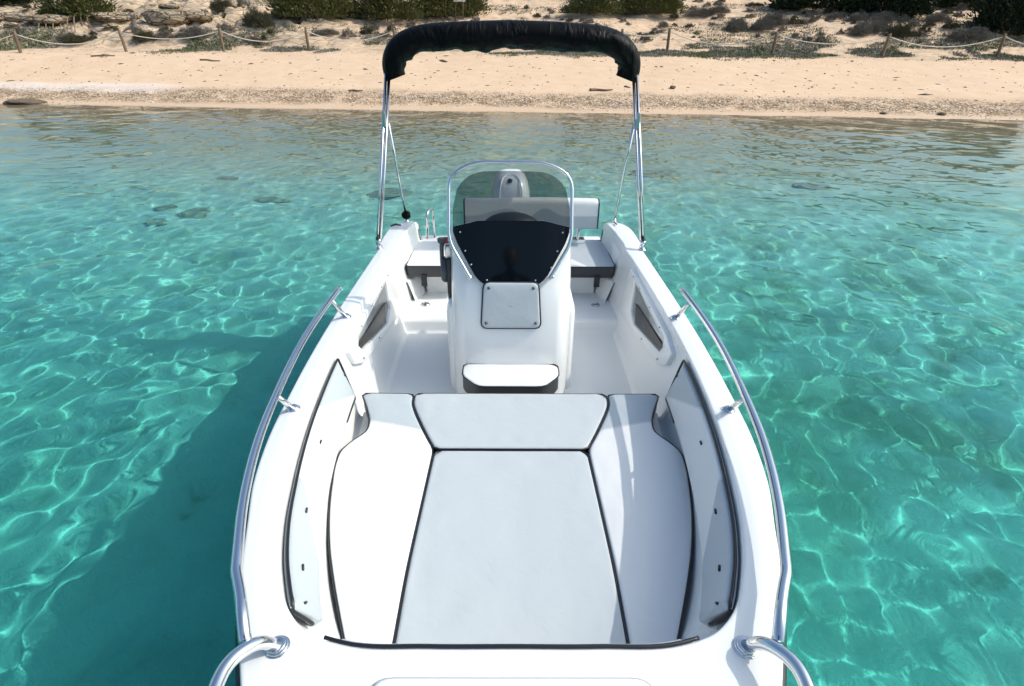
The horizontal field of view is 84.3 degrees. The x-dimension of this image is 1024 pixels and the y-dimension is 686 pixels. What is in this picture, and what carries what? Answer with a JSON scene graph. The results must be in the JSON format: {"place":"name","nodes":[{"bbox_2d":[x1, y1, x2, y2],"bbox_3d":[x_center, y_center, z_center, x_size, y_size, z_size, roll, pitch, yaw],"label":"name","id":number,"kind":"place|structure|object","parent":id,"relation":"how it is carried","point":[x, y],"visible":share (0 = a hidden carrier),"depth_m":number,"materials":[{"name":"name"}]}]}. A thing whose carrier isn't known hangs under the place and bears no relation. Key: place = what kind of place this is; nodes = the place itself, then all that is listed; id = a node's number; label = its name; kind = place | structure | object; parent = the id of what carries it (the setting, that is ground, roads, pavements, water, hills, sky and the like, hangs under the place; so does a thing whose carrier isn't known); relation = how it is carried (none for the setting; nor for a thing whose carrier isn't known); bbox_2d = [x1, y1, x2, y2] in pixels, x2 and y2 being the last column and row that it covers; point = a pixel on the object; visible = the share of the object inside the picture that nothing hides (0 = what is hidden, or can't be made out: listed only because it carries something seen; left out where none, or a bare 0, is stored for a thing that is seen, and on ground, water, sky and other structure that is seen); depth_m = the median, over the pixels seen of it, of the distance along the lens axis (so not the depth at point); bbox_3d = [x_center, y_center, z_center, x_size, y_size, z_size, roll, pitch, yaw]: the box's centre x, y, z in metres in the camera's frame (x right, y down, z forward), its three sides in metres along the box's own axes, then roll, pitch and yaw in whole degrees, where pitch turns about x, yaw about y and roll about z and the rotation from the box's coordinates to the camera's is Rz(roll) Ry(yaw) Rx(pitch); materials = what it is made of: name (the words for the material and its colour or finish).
{"place":"outdoors","nodes":[
{"label":"outdoors","id":0,"kind":"place"},
{"bbox_2d":[0,104,1023,685],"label":"water","id":1,"kind":"structure","parent":0,"point":[172,278],"depth_m":4.48,"materials":[{"name":"teal liquid"}]},
{"bbox_2d":[208,20,814,685],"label":"motorboat","id":2,"kind":"object","parent":1,"relation":"on","point":[510,440],"visible":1,"depth_m":2.21,"materials":[{"name":"white plastic"}]},
{"bbox_2d":[0,49,1023,116],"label":"beach","id":3,"kind":"structure","parent":0,"point":[576,77],"depth_m":18.44,"materials":[{"name":"beige sand"}]},
{"bbox_2d":[91,54,114,56],"bbox_3d":[-15.895,-11.201,22.009,0.865,0.100,0.443,8,30,13],"label":"driftwood","id":4,"kind":"object","parent":3,"relation":"on","point":[106,55],"visible":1,"depth_m":21.97,"materials":[{"name":"brown wood"}]},
{"bbox_2d":[0,27,1023,56],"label":"rope fence","id":5,"kind":"object","parent":3,"relation":"on","point":[669,31],"visible":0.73,"depth_m":22.59,"materials":[{"name":"beige fabric"}]},
{"bbox_2d":[0,82,1023,119],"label":"shingle","id":6,"kind":"object","parent":3,"relation":"on","point":[652,101],"visible":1,"depth_m":16.39,"materials":[{"name":"gravel"}]},
{"bbox_2d":[0,101,1023,119],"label":"seabed","id":7,"kind":"structure","parent":3,"relation":"attached to","point":[484,109],"depth_m":15.53,"materials":[{"name":"beige sand"}]},
{"bbox_2d":[2,98,46,104],"bbox_3d":[-13.960,-6.899,16.209,1.136,0.212,0.471,-7,30,-13],"label":"flat rock","id":8,"kind":"object","parent":7,"relation":"on","point":[26,101],"visible":0.81,"depth_m":16.09,"materials":[{"name":"grey stone"}]},
{"bbox_2d":[4,50,1020,94],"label":"beach litter","id":9,"kind":"object","parent":3,"relation":"on","point":[442,60],"visible":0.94,"depth_m":19.57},
{"bbox_2d":[589,88,612,90],"bbox_3d":[2.713,-7.713,17.219,0.716,0.095,0.143,0,30,0],"label":"driftwood","id":10,"kind":"object","parent":3,"relation":"on","point":[594,89],"visible":1,"depth_m":17.19,"materials":[{"name":"brown wood"}]},
{"bbox_2d":[0,0,1023,58],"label":"dune","id":11,"kind":"structure","parent":0,"point":[643,22],"depth_m":25.04,"materials":[{"name":"beige sand"}]},
{"bbox_2d":[3,22,20,28],"bbox_3d":[-22.141,-14.045,25.054,0.721,0.317,0.614,2,30,2],"label":"pale rock","id":12,"kind":"object","parent":11,"relation":"on","point":[10,25],"visible":0.79,"depth_m":24.86,"materials":[{"name":"beige stone"}]},
{"bbox_2d":[0,12,25,22],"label":"pale rock","id":13,"kind":"object","parent":11,"relation":"on","point":[10,16],"visible":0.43,"depth_m":26.20,"materials":[{"name":"beige stone"}]},
{"bbox_2d":[0,0,33,4],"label":"dark bush","id":14,"kind":"object","parent":11,"relation":"on","point":[19,2],"visible":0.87,"depth_m":28.45,"materials":[{"name":"green plant"}]},
{"bbox_2d":[14,25,27,32],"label":"dune tuft","id":15,"kind":"object","parent":11,"relation":"on","point":[17,29],"visible":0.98,"depth_m":24.62,"materials":[{"name":"green plant"}]},
{"bbox_2d":[20,3,31,9],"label":"dune tuft","id":16,"kind":"object","parent":11,"relation":"on","point":[25,5],"visible":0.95,"depth_m":27.17,"materials":[{"name":"green plant"}]},
{"bbox_2d":[20,14,70,24],"bbox_3d":[-20.920,-14.586,25.496,2.214,0.415,1.430,5,30,8],"label":"pale rock","id":17,"kind":"object","parent":11,"relation":"on","point":[49,19],"visible":0.88,"depth_m":25.00,"materials":[{"name":"beige stone"}]},
{"bbox_2d":[30,12,93,32],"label":"bare roots","id":18,"kind":"object","parent":11,"relation":"on","point":[68,17],"visible":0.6,"depth_m":25.20,"materials":[{"name":"brown wood"}]},
{"bbox_2d":[53,32,92,41],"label":"brown shrub","id":19,"kind":"object","parent":11,"relation":"on","point":[66,37],"visible":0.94,"depth_m":24.05,"materials":[{"name":"green plant"}]},
{"bbox_2d":[28,0,125,19],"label":"green bush","id":20,"kind":"object","parent":11,"relation":"on","point":[73,7],"visible":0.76,"depth_m":25.58,"materials":[{"name":"green plant"}]},
{"bbox_2d":[70,36,84,42],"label":"dune tuft","id":21,"kind":"object","parent":11,"relation":"on","point":[76,41],"visible":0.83,"depth_m":24.00,"materials":[{"name":"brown plant"}]},
{"bbox_2d":[88,31,97,34],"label":"dune tuft","id":22,"kind":"object","parent":11,"relation":"on","point":[92,33],"visible":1,"depth_m":24.38,"materials":[{"name":"green plant"}]},
{"bbox_2d":[102,23,118,27],"bbox_3d":[-17.895,-14.147,25.190,0.680,0.195,0.523,-13,32,-22],"label":"pale rock","id":23,"kind":"object","parent":11,"relation":"on","point":[108,25],"visible":0.99,"depth_m":25.04,"materials":[{"name":"beige stone"}]},
{"bbox_2d":[92,11,139,21],"bbox_3d":[-18.273,-14.934,25.931,2.149,0.525,1.696,4,30,6],"label":"pale rock","id":24,"kind":"object","parent":11,"relation":"on","point":[114,16],"visible":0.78,"depth_m":25.54,"materials":[{"name":"beige stone"}]},
{"bbox_2d":[122,13,141,32],"bbox_3d":[-16.391,-13.782,24.409,0.940,0.793,0.412,0,30,0],"label":"dead stump","id":25,"kind":"object","parent":11,"relation":"on","point":[133,27],"visible":0.83,"depth_m":24.42,"materials":[{"name":"grey wood"}]},
{"bbox_2d":[130,26,158,40],"bbox_3d":[-15.559,-13.066,23.972,1.376,0.651,0.822,2,30,3],"label":"brown shrub","id":26,"kind":"object","parent":11,"relation":"on","point":[143,33],"visible":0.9,"depth_m":23.86,"materials":[{"name":"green plant"}]},
{"bbox_2d":[152,29,174,37],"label":"grey shrub","id":27,"kind":"object","parent":11,"relation":"on","point":[163,34],"visible":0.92,"depth_m":23.91,"materials":[{"name":"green plant"}]},
{"bbox_2d":[160,26,173,31],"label":"dune tuft","id":28,"kind":"object","parent":11,"relation":"on","point":[167,28],"visible":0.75,"depth_m":24.23,"materials":[{"name":"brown plant"}]},
{"bbox_2d":[142,9,192,24],"bbox_3d":[-15.520,-14.663,25.539,2.327,0.727,1.516,5,30,7],"label":"pale rock","id":29,"kind":"object","parent":11,"relation":"on","point":[164,16],"visible":0.85,"depth_m":25.05,"materials":[{"name":"beige stone"}]},
{"bbox_2d":[158,3,179,8],"bbox_3d":[-16.300,-16.019,26.936,1.128,0.306,0.673,4,30,7],"label":"pale rock","id":30,"kind":"object","parent":11,"relation":"on","point":[169,5],"visible":0.78,"depth_m":26.73,"materials":[{"name":"beige stone"}]},
{"bbox_2d":[178,25,209,37],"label":"grey shrub","id":31,"kind":"object","parent":11,"relation":"on","point":[191,31],"visible":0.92,"depth_m":23.89,"materials":[{"name":"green plant"}]},
{"bbox_2d":[186,11,213,22],"bbox_3d":[-14.053,-14.692,25.472,1.160,0.464,0.856,-1,30,-3],"label":"pale rock","id":32,"kind":"object","parent":11,"relation":"on","point":[202,16],"visible":0.98,"depth_m":25.25,"materials":[{"name":"beige stone"}]},
{"bbox_2d":[209,0,236,11],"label":"brown shrub","id":33,"kind":"object","parent":11,"relation":"on","point":[218,5],"visible":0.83,"depth_m":27.05,"materials":[{"name":"green plant"}]},
{"bbox_2d":[220,21,232,29],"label":"dune tuft","id":34,"kind":"object","parent":11,"relation":"on","point":[225,26],"visible":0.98,"depth_m":24.33,"materials":[{"name":"grey plant"}]},
{"bbox_2d":[236,0,251,7],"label":"grey shrub","id":35,"kind":"object","parent":11,"relation":"on","point":[240,2],"visible":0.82,"depth_m":27.59,"materials":[{"name":"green plant"}]},
{"bbox_2d":[243,35,263,43],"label":"grey shrub","id":36,"kind":"object","parent":11,"relation":"on","point":[255,38],"visible":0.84,"depth_m":23.77,"materials":[{"name":"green plant"}]},
{"bbox_2d":[238,6,275,26],"bbox_3d":[-11.339,-14.247,24.947,1.758,1.139,1.049,8,30,13],"label":"brown shrub","id":37,"kind":"object","parent":11,"relation":"on","point":[255,18],"visible":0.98,"depth_m":24.77,"materials":[{"name":"green plant"}]},
{"bbox_2d":[248,0,359,20],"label":"green bush","id":38,"kind":"object","parent":11,"relation":"on","point":[285,9],"visible":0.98,"depth_m":25.60,"materials":[{"name":"green plant"}]},
{"bbox_2d":[310,30,320,35],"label":"dune tuft","id":39,"kind":"object","parent":11,"relation":"on","point":[316,33],"visible":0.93,"depth_m":24.25,"materials":[{"name":"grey plant"}]},
{"bbox_2d":[313,28,340,34],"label":"grey shrub","id":40,"kind":"object","parent":11,"relation":"on","point":[332,31],"visible":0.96,"depth_m":24.37,"materials":[{"name":"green plant"}]},
{"bbox_2d":[340,26,360,36],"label":"grey shrub","id":41,"kind":"object","parent":11,"relation":"on","point":[348,33],"visible":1,"depth_m":24.42,"materials":[{"name":"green plant"}]},
{"bbox_2d":[359,24,379,33],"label":"brown shrub","id":42,"kind":"object","parent":11,"relation":"on","point":[365,29],"visible":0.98,"depth_m":24.93,"materials":[{"name":"green plant"}]},
{"bbox_2d":[378,31,390,36],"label":"grey shrub","id":43,"kind":"object","parent":11,"relation":"on","point":[386,35],"visible":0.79,"depth_m":24.50,"materials":[{"name":"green plant"}]},
{"bbox_2d":[347,0,430,20],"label":"green bush","id":44,"kind":"object","parent":11,"relation":"on","point":[385,9],"visible":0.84,"depth_m":26.04,"materials":[{"name":"green plant"}]},
{"bbox_2d":[386,24,396,30],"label":"dune tuft","id":45,"kind":"object","parent":11,"relation":"on","point":[390,27],"visible":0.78,"depth_m":25.46,"materials":[{"name":"green plant"}]},
{"bbox_2d":[406,20,415,26],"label":"dune tuft","id":46,"kind":"object","parent":11,"relation":"on","point":[413,23],"visible":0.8,"depth_m":26.09,"materials":[{"name":"grey plant"}]},
{"bbox_2d":[411,0,495,18],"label":"green bush","id":47,"kind":"object","parent":11,"relation":"on","point":[435,8],"visible":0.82,"depth_m":27.07,"materials":[{"name":"green plant"}]},
{"bbox_2d":[453,0,464,20],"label":"notice sign","id":48,"kind":"object","parent":11,"relation":"on","point":[455,1],"visible":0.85,"depth_m":26.90,"materials":[{"name":"brown wood"}]},
{"bbox_2d":[0,0,1023,61],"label":"ground cover","id":49,"kind":"object","parent":11,"relation":"on","point":[799,53],"visible":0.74,"depth_m":23.24,"materials":[{"name":"green plant"}]},
{"bbox_2d":[557,0,627,14],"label":"green bush","id":50,"kind":"object","parent":11,"relation":"on","point":[592,6],"visible":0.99,"depth_m":25.98,"materials":[{"name":"green plant"}]},
{"bbox_2d":[640,32,650,40],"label":"dune tuft","id":51,"kind":"object","parent":11,"relation":"on","point":[646,38],"visible":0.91,"depth_m":23.84,"materials":[{"name":"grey plant"}]},
{"bbox_2d":[616,0,692,14],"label":"green bush","id":52,"kind":"object","parent":11,"relation":"on","point":[653,6],"visible":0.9,"depth_m":26.11,"materials":[{"name":"green plant"}]},
{"bbox_2d":[649,26,665,33],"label":"grey shrub","id":53,"kind":"object","parent":11,"relation":"on","point":[658,30],"visible":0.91,"depth_m":24.48,"materials":[{"name":"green plant"}]},
{"bbox_2d":[657,22,668,27],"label":"dune tuft","id":54,"kind":"object","parent":11,"relation":"on","point":[661,24],"visible":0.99,"depth_m":25.21,"materials":[{"name":"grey plant"}]},
{"bbox_2d":[669,12,678,17],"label":"dune tuft","id":55,"kind":"object","parent":11,"relation":"on","point":[673,15],"visible":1,"depth_m":26.10,"materials":[{"name":"brown plant"}]},
{"bbox_2d":[682,7,712,16],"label":"grey shrub","id":56,"kind":"object","parent":11,"relation":"on","point":[700,12],"visible":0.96,"depth_m":26.19,"materials":[{"name":"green plant"}]},
{"bbox_2d":[702,2,711,6],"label":"dune tuft","id":57,"kind":"object","parent":11,"relation":"on","point":[708,4],"visible":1,"depth_m":27.38,"materials":[{"name":"grey plant"}]},
{"bbox_2d":[706,4,730,13],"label":"grey shrub","id":58,"kind":"object","parent":11,"relation":"on","point":[717,10],"visible":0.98,"depth_m":26.22,"materials":[{"name":"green plant"}]},
{"bbox_2d":[713,1,723,4],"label":"grey shrub","id":59,"kind":"object","parent":11,"relation":"on","point":[718,3],"visible":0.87,"depth_m":27.79,"materials":[{"name":"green plant"}]},
{"bbox_2d":[721,16,751,31],"bbox_3d":[9.848,-13.966,24.837,1.376,0.746,0.846,6,30,10],"label":"grey shrub","id":60,"kind":"object","parent":11,"relation":"on","point":[737,24],"visible":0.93,"depth_m":24.70,"materials":[{"name":"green plant"}]},
{"bbox_2d":[745,2,765,6],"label":"brown shrub","id":61,"kind":"object","parent":11,"relation":"on","point":[753,4],"visible":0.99,"depth_m":27.64,"materials":[{"name":"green plant"}]},
{"bbox_2d":[747,17,778,30],"bbox_3d":[10.829,-13.900,24.639,1.338,0.654,0.815,-4,30,-7],"label":"grey shrub","id":62,"kind":"object","parent":11,"relation":"on","point":[761,25],"visible":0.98,"depth_m":24.55,"materials":[{"name":"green plant"}]},
{"bbox_2d":[760,10,789,25],"bbox_3d":[11.581,-14.332,25.090,1.063,0.778,1.300,-24,37,-36],"label":"grey shrub","id":63,"kind":"object","parent":11,"relation":"on","point":[776,18],"visible":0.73,"depth_m":24.95,"materials":[{"name":"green plant"}]},
{"bbox_2d":[778,25,787,30],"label":"dune tuft","id":64,"kind":"object","parent":11,"relation":"on","point":[781,28],"visible":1,"depth_m":24.45,"materials":[{"name":"grey plant"}]},
{"bbox_2d":[785,14,804,24],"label":"brown shrub","id":65,"kind":"object","parent":11,"relation":"on","point":[792,19],"visible":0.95,"depth_m":25.10,"materials":[{"name":"green plant"}]},
{"bbox_2d":[790,32,802,37],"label":"dune tuft","id":66,"kind":"object","parent":11,"relation":"on","point":[795,35],"visible":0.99,"depth_m":23.78,"materials":[{"name":"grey plant"}]},
{"bbox_2d":[800,34,813,41],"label":"dune tuft","id":67,"kind":"object","parent":11,"relation":"on","point":[809,39],"visible":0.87,"depth_m":23.32,"materials":[{"name":"grey plant"}]},
{"bbox_2d":[764,0,860,9],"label":"dark bush","id":68,"kind":"object","parent":11,"relation":"on","point":[804,4],"visible":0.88,"depth_m":26.47,"materials":[{"name":"green plant"}]},
{"bbox_2d":[808,16,816,21],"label":"grey shrub","id":69,"kind":"object","parent":11,"relation":"on","point":[811,19],"visible":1,"depth_m":25.22,"materials":[{"name":"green plant"}]},
{"bbox_2d":[815,34,829,41],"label":"dune tuft","id":70,"kind":"object","parent":11,"relation":"on","point":[819,37],"visible":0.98,"depth_m":23.25,"materials":[{"name":"green plant"}]},
{"bbox_2d":[823,7,833,12],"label":"dune tuft","id":71,"kind":"object","parent":11,"relation":"on","point":[829,10],"visible":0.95,"depth_m":26.44,"materials":[{"name":"green plant"}]},
{"bbox_2d":[821,12,844,20],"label":"grey shrub","id":72,"kind":"object","parent":11,"relation":"on","point":[835,15],"visible":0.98,"depth_m":25.21,"materials":[{"name":"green plant"}]},
{"bbox_2d":[835,27,846,33],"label":"dune tuft","id":73,"kind":"object","parent":11,"relation":"on","point":[841,31],"visible":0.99,"depth_m":23.94,"materials":[{"name":"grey plant"}]},
{"bbox_2d":[842,12,871,20],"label":"grey shrub","id":74,"kind":"object","parent":11,"relation":"on","point":[855,16],"visible":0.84,"depth_m":24.97,"materials":[{"name":"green plant"}]},
{"bbox_2d":[847,20,877,35],"bbox_3d":[14.774,-13.308,23.908,1.326,0.713,0.816,-1,30,-3],"label":"grey shrub","id":75,"kind":"object","parent":11,"relation":"on","point":[860,26],"visible":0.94,"depth_m":23.80,"materials":[{"name":"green plant"}]},
{"bbox_2d":[856,31,868,35],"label":"dune tuft","id":76,"kind":"object","parent":11,"relation":"on","point":[865,34],"visible":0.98,"depth_m":23.75,"materials":[{"name":"grey plant"}]},
{"bbox_2d":[868,17,892,32],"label":"grey shrub","id":77,"kind":"object","parent":11,"relation":"on","point":[878,25],"visible":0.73,"depth_m":23.88,"materials":[{"name":"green plant"}]},
{"bbox_2d":[867,9,899,20],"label":"grey shrub","id":78,"kind":"object","parent":11,"relation":"on","point":[886,15],"visible":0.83,"depth_m":24.80,"materials":[{"name":"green plant"}]},
{"bbox_2d":[828,0,940,16],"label":"dark bush","id":79,"kind":"object","parent":11,"relation":"on","point":[919,7],"visible":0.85,"depth_m":25.05,"materials":[{"name":"green plant"}]},
{"bbox_2d":[885,18,916,36],"bbox_3d":[16.223,-13.030,23.467,1.204,0.878,0.720,13,32,21],"label":"brown shrub","id":80,"kind":"object","parent":11,"relation":"on","point":[900,30],"visible":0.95,"depth_m":23.41,"materials":[{"name":"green plant"}]},
{"bbox_2d":[907,18,926,26],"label":"grey shrub","id":81,"kind":"object","parent":11,"relation":"on","point":[916,22],"visible":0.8,"depth_m":24.41,"materials":[{"name":"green plant"}]},
{"bbox_2d":[912,30,921,36],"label":"dune tuft","id":82,"kind":"object","parent":11,"relation":"on","point":[919,34],"visible":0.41,"depth_m":23.69,"materials":[{"name":"green plant"}]},
{"bbox_2d":[917,29,931,35],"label":"grey shrub","id":83,"kind":"object","parent":11,"relation":"on","point":[922,34],"visible":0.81,"depth_m":23.74,"materials":[{"name":"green plant"}]},
{"bbox_2d":[919,24,932,31],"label":"dune tuft","id":84,"kind":"object","parent":11,"relation":"on","point":[925,26],"visible":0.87,"depth_m":24.02,"materials":[{"name":"green plant"}]},
{"bbox_2d":[924,21,936,25],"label":"brown shrub","id":85,"kind":"object","parent":11,"relation":"on","point":[930,23],"visible":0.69,"depth_m":24.48,"materials":[{"name":"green plant"}]},
{"bbox_2d":[921,12,953,21],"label":"grey shrub","id":86,"kind":"object","parent":11,"relation":"on","point":[936,16],"visible":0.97,"depth_m":24.89,"materials":[{"name":"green plant"}]},
{"bbox_2d":[941,6,954,13],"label":"brown shrub","id":87,"kind":"object","parent":11,"relation":"on","point":[947,10],"visible":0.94,"depth_m":25.99,"materials":[{"name":"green plant"}]},
{"bbox_2d":[941,20,961,28],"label":"brown shrub","id":88,"kind":"object","parent":11,"relation":"on","point":[949,24],"visible":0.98,"depth_m":24.16,"materials":[{"name":"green plant"}]},
{"bbox_2d":[934,0,981,7],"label":"dark bush","id":89,"kind":"object","parent":11,"relation":"on","point":[950,3],"visible":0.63,"depth_m":26.83,"materials":[{"name":"green plant"}]},
{"bbox_2d":[954,11,962,16],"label":"dune tuft","id":90,"kind":"object","parent":11,"relation":"on","point":[957,14],"visible":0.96,"depth_m":25.85,"materials":[{"name":"grey plant"}]},
{"bbox_2d":[954,4,967,9],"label":"dune tuft","id":91,"kind":"object","parent":11,"relation":"on","point":[960,7],"visible":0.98,"depth_m":26.57,"materials":[{"name":"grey plant"}]},
{"bbox_2d":[944,24,995,40],"bbox_3d":[18.687,-12.565,23.045,1.900,0.754,1.554,15,33,25],"label":"grey shrub","id":92,"kind":"object","parent":11,"relation":"on","point":[975,33],"visible":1,"depth_m":22.90,"materials":[{"name":"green plant"}]},
{"bbox_2d":[965,20,974,27],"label":"dune tuft","id":93,"kind":"object","parent":11,"relation":"on","point":[970,24],"visible":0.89,"depth_m":24.35,"materials":[{"name":"green plant"}]},
{"bbox_2d":[957,0,1023,35],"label":"dark bush","id":94,"kind":"object","parent":11,"relation":"on","point":[1001,15],"visible":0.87,"depth_m":23.77,"materials":[{"name":"green plant"}]}
]}

